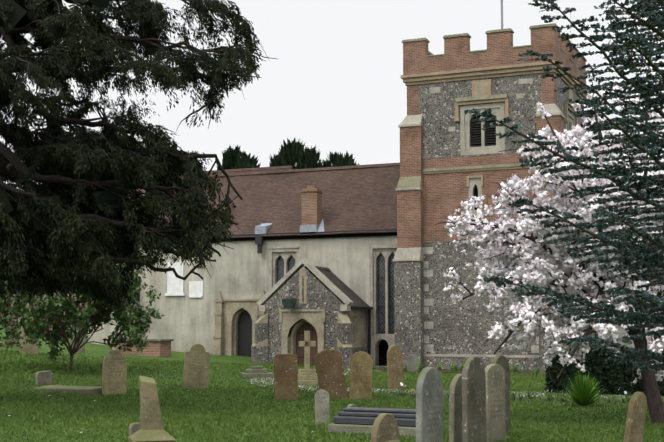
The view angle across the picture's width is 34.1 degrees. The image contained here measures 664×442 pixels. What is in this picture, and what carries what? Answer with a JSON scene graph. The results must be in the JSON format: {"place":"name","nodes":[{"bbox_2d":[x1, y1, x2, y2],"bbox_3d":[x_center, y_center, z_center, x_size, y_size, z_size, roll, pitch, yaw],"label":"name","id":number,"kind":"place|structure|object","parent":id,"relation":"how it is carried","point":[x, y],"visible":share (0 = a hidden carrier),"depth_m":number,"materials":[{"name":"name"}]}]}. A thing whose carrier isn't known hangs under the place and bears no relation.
{"place":"outdoors","nodes":[
{"label":"outdoors","id":0,"kind":"place"},
{"bbox_2d":[137,229,396,365],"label":"nave walls","id":1,"kind":"structure","parent":0,"point":[217,312],"depth_m":50.96,"materials":[{"name":"beige paint"}]},
{"bbox_2d":[133,163,399,253],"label":"roof","id":2,"kind":"structure","parent":1,"relation":"on","point":[289,199],"depth_m":51.76,"materials":[{"name":"brown tile"}]},
{"bbox_2d":[257,258,366,364],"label":"porch walls","id":3,"kind":"structure","parent":0,"point":[318,308],"depth_m":46.89,"materials":[{"name":"grey stone"}]},
{"bbox_2d":[282,266,372,355],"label":"porch roof","id":4,"kind":"structure","parent":3,"relation":"on","point":[289,302],"depth_m":48.07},
{"bbox_2d":[0,312,663,441],"bbox_3d":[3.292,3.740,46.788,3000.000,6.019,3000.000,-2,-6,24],"label":"ground","id":5,"kind":"structure","parent":0,"point":[92,349],"depth_m":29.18,"materials":[{"name":"green plant"}]},
{"bbox_2d":[0,342,20,347],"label":"kerb stone","id":6,"kind":"object","parent":5,"relation":"on","point":[4,345],"visible":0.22,"depth_m":47.12,"materials":[{"name":"grey stone"}]},
{"bbox_2d":[7,315,17,341],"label":"headstone","id":7,"kind":"object","parent":5,"relation":"on","point":[10,327],"visible":0.19,"depth_m":49.41,"materials":[{"name":"grey stone"}]},
{"bbox_2d":[21,326,38,354],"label":"headstone","id":8,"kind":"object","parent":5,"relation":"on","point":[28,348],"visible":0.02,"depth_m":44.44,"materials":[{"name":"beige stone"}]},
{"bbox_2d":[35,370,51,384],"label":"headstone","id":9,"kind":"object","parent":5,"relation":"on","point":[42,377],"visible":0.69,"depth_m":31.19,"materials":[{"name":"grey stone"}]},
{"bbox_2d":[33,385,101,394],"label":"ledger slab","id":10,"kind":"structure","parent":5,"relation":"on","point":[91,390],"depth_m":28.99,"materials":[{"name":"grey stone"}]},
{"bbox_2d":[71,321,85,353],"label":"headstone","id":11,"kind":"object","parent":5,"relation":"on","point":[81,350],"visible":0.02,"depth_m":46.93,"materials":[{"name":"grey stone"}]},
{"bbox_2d":[0,263,164,370],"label":"flowering shrub","id":12,"kind":"object","parent":5,"relation":"on","point":[37,320],"visible":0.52,"depth_m":36.35,"materials":[{"name":"green plant"}]},
{"bbox_2d":[102,350,126,394],"bbox_3d":[-5.830,4.234,29.000,0.640,1.546,0.150,3,-6,-32],"label":"headstone","id":13,"kind":"object","parent":5,"relation":"on","point":[114,372],"visible":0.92,"depth_m":28.94,"materials":[{"name":"beige stone"}]},
{"bbox_2d":[129,422,140,440],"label":"gravestone","id":14,"kind":"object","parent":5,"relation":"on","point":[134,428],"visible":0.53,"depth_m":16.62,"materials":[{"name":"grey stone"}]},
{"bbox_2d":[0,0,275,310],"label":"yew tree","id":15,"kind":"object","parent":5,"relation":"on","point":[61,227],"visible":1,"depth_m":23.96,"materials":[{"name":"green plant"}]},
{"bbox_2d":[111,339,173,356],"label":"chest tomb","id":16,"kind":"object","parent":5,"relation":"on","point":[159,348],"visible":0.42,"depth_m":47.67,"materials":[{"name":"brick"}]},
{"bbox_2d":[128,376,175,441],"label":"stone grave monument","id":17,"kind":"object","parent":5,"relation":"on","point":[152,429],"visible":1,"depth_m":15.56,"materials":[{"name":"beige stone"}]},
{"bbox_2d":[0,132,359,314],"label":"tree","id":18,"kind":"object","parent":5,"relation":"on","point":[295,155],"visible":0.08,"depth_m":79.01,"materials":[{"name":"green plant"}]},
{"bbox_2d":[182,344,209,388],"bbox_3d":[-3.978,4.438,31.698,0.740,1.679,0.110,4,-4,-18],"label":"headstone","id":19,"kind":"object","parent":5,"relation":"on","point":[196,365],"visible":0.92,"depth_m":31.65,"materials":[{"name":"beige stone"}]},
{"bbox_2d":[240,366,273,377],"bbox_3d":[-2.645,5.383,37.991,1.100,0.580,0.900,1,-5,-11],"label":"stepped base","id":20,"kind":"object","parent":5,"relation":"on","point":[256,371],"visible":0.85,"depth_m":37.66,"materials":[{"name":"beige stone"}]},
{"bbox_2d":[251,313,267,362],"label":"buttress","id":21,"kind":"structure","parent":5,"relation":"on","point":[259,350],"depth_m":47.09,"materials":[{"name":"stone"}]},
{"bbox_2d":[274,354,297,400],"bbox_3d":[-1.188,4.217,27.969,0.600,1.553,0.100,0,-6,-8],"label":"headstone","id":22,"kind":"object","parent":5,"relation":"on","point":[285,377],"visible":0.71,"depth_m":27.94,"materials":[{"name":"brown stone"}]},
{"bbox_2d":[298,331,318,384],"bbox_3d":[-0.798,4.481,34.651,1.040,1.920,0.832,0,-5,-5],"label":"cross monument","id":23,"kind":"object","parent":5,"relation":"on","point":[307,375],"visible":0.62,"depth_m":34.51,"materials":[{"name":"beige stone"}]},
{"bbox_2d":[314,389,329,424],"bbox_3d":[-0.191,3.904,21.701,0.300,1.039,0.080,-2,-6,0],"label":"headstone","id":24,"kind":"object","parent":5,"relation":"on","point":[322,405],"visible":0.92,"depth_m":21.68,"materials":[{"name":"grey stone"}]},
{"bbox_2d":[315,349,347,399],"bbox_3d":[-0.003,4.220,28.531,0.720,1.674,0.100,-10,-9,8],"label":"headstone","id":25,"kind":"object","parent":5,"relation":"on","point":[330,373],"visible":0.85,"depth_m":28.51,"materials":[{"name":"brown stone"}]},
{"bbox_2d":[337,313,352,367],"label":"buttress","id":26,"kind":"structure","parent":5,"relation":"on","point":[344,345],"depth_m":45.50,"materials":[{"name":"stone"}]},
{"bbox_2d":[349,351,372,399],"bbox_3d":[0.757,4.247,28.527,0.600,1.614,0.100,2,-5,-7],"label":"headstone","id":27,"kind":"object","parent":5,"relation":"on","point":[360,374],"visible":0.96,"depth_m":28.49,"materials":[{"name":"beige stone"}]},
{"bbox_2d":[88,254,663,354],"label":"annex walls","id":28,"kind":"structure","parent":5,"relation":"on","point":[98,336],"depth_m":53.10,"materials":[{"name":"paint"}]},
{"bbox_2d":[371,413,398,441],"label":"headstone","id":29,"kind":"object","parent":5,"relation":"on","point":[385,428],"visible":1,"depth_m":14.51,"materials":[{"name":"beige stone"}]},
{"bbox_2d":[328,407,443,436],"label":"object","id":30,"kind":"object","parent":5,"relation":"on","point":[355,420],"visible":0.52,"depth_m":19.88,"materials":[{"name":"stone"}]},
{"bbox_2d":[387,345,403,388],"bbox_3d":[1.932,4.627,32.984,0.620,1.681,0.110,4,-9,-44],"label":"headstone","id":31,"kind":"object","parent":5,"relation":"on","point":[395,366],"visible":0.79,"depth_m":32.92,"materials":[{"name":"beige stone"}]},
{"bbox_2d":[407,354,417,371],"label":"headstone","id":32,"kind":"object","parent":5,"relation":"on","point":[412,362],"visible":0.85,"depth_m":43.32,"materials":[{"name":"grey stone"}]},
{"bbox_2d":[416,367,442,441],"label":"headstone","id":33,"kind":"object","parent":5,"relation":"on","point":[429,406],"visible":1,"depth_m":15.95,"materials":[{"name":"grey stone"}]},
{"bbox_2d":[449,374,462,441],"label":"headstone","id":34,"kind":"object","parent":5,"relation":"on","point":[455,413],"visible":0.46,"depth_m":17.71,"materials":[{"name":"grey stone"}]},
{"bbox_2d":[462,356,485,441],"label":"headstone","id":35,"kind":"object","parent":5,"relation":"on","point":[473,402],"visible":1,"depth_m":17.23,"materials":[{"name":"grey stone"}]},
{"bbox_2d":[401,0,587,371],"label":"tower walls","id":36,"kind":"structure","parent":5,"relation":"on","point":[464,159],"depth_m":46.18,"materials":[{"name":"grey stone"}]},
{"bbox_2d":[485,364,505,441],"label":"headstone","id":37,"kind":"object","parent":5,"relation":"on","point":[495,404],"visible":0.96,"depth_m":18.51,"materials":[{"name":"grey stone"}]},
{"bbox_2d":[373,367,624,403],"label":"border soil","id":38,"kind":"structure","parent":5,"relation":"on","point":[459,371],"depth_m":42.34,"materials":[{"name":"brown soil"}]},
{"bbox_2d":[491,355,510,433],"bbox_3d":[3.067,3.344,19.698,0.100,1.798,0.620,-4,-7,36],"label":"headstone","id":39,"kind":"object","parent":5,"relation":"on","point":[502,360],"visible":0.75,"depth_m":19.81,"materials":[{"name":"grey stone"}]},
{"bbox_2d":[373,361,663,405],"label":"border plants","id":40,"kind":"object","parent":5,"relation":"on","point":[583,394],"visible":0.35,"depth_m":26.68,"materials":[{"name":"green plant"}]},
{"bbox_2d":[432,82,663,423],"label":"cherry tree","id":41,"kind":"object","parent":5,"relation":"on","point":[543,263],"visible":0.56,"depth_m":22.15,"materials":[{"name":"white plant"}]},
{"bbox_2d":[464,0,663,372],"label":"cedar tree","id":42,"kind":"object","parent":5,"relation":"on","point":[646,256],"visible":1,"depth_m":14.16,"materials":[{"name":"green plant"}]},
{"bbox_2d":[544,348,663,395],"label":"hedge","id":43,"kind":"object","parent":5,"relation":"on","point":[593,353],"depth_m":30.51,"materials":[{"name":"green plant"}]},
{"bbox_2d":[623,391,646,441],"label":"headstone","id":44,"kind":"object","parent":5,"relation":"on","point":[635,418],"visible":1,"depth_m":14.12,"materials":[{"name":"beige stone"}]},
{"bbox_2d":[0,0,663,233],"label":"sky","id":45,"kind":"structure","parent":0,"point":[334,83],"materials":[{"name":"white"}]},
{"bbox_2d":[393,114,423,367],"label":"buttress","id":46,"kind":"structure","parent":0,"point":[408,259],"depth_m":46.61,"materials":[{"name":"red brick"}]},
{"bbox_2d":[250,366,663,400],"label":"church path","id":47,"kind":"structure","parent":0,"point":[396,389],"depth_m":32.52,"materials":[{"name":"grey gravel"}]},
{"bbox_2d":[536,103,570,371],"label":"buttress","id":48,"kind":"structure","parent":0,"point":[556,119],"depth_m":44.65,"materials":[{"name":"grey stone"}]},
{"bbox_2d":[582,135,599,354],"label":"buttress","id":49,"kind":"structure","parent":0,"point":[595,344],"depth_m":49.24,"materials":[{"name":"red brick"}]}
]}

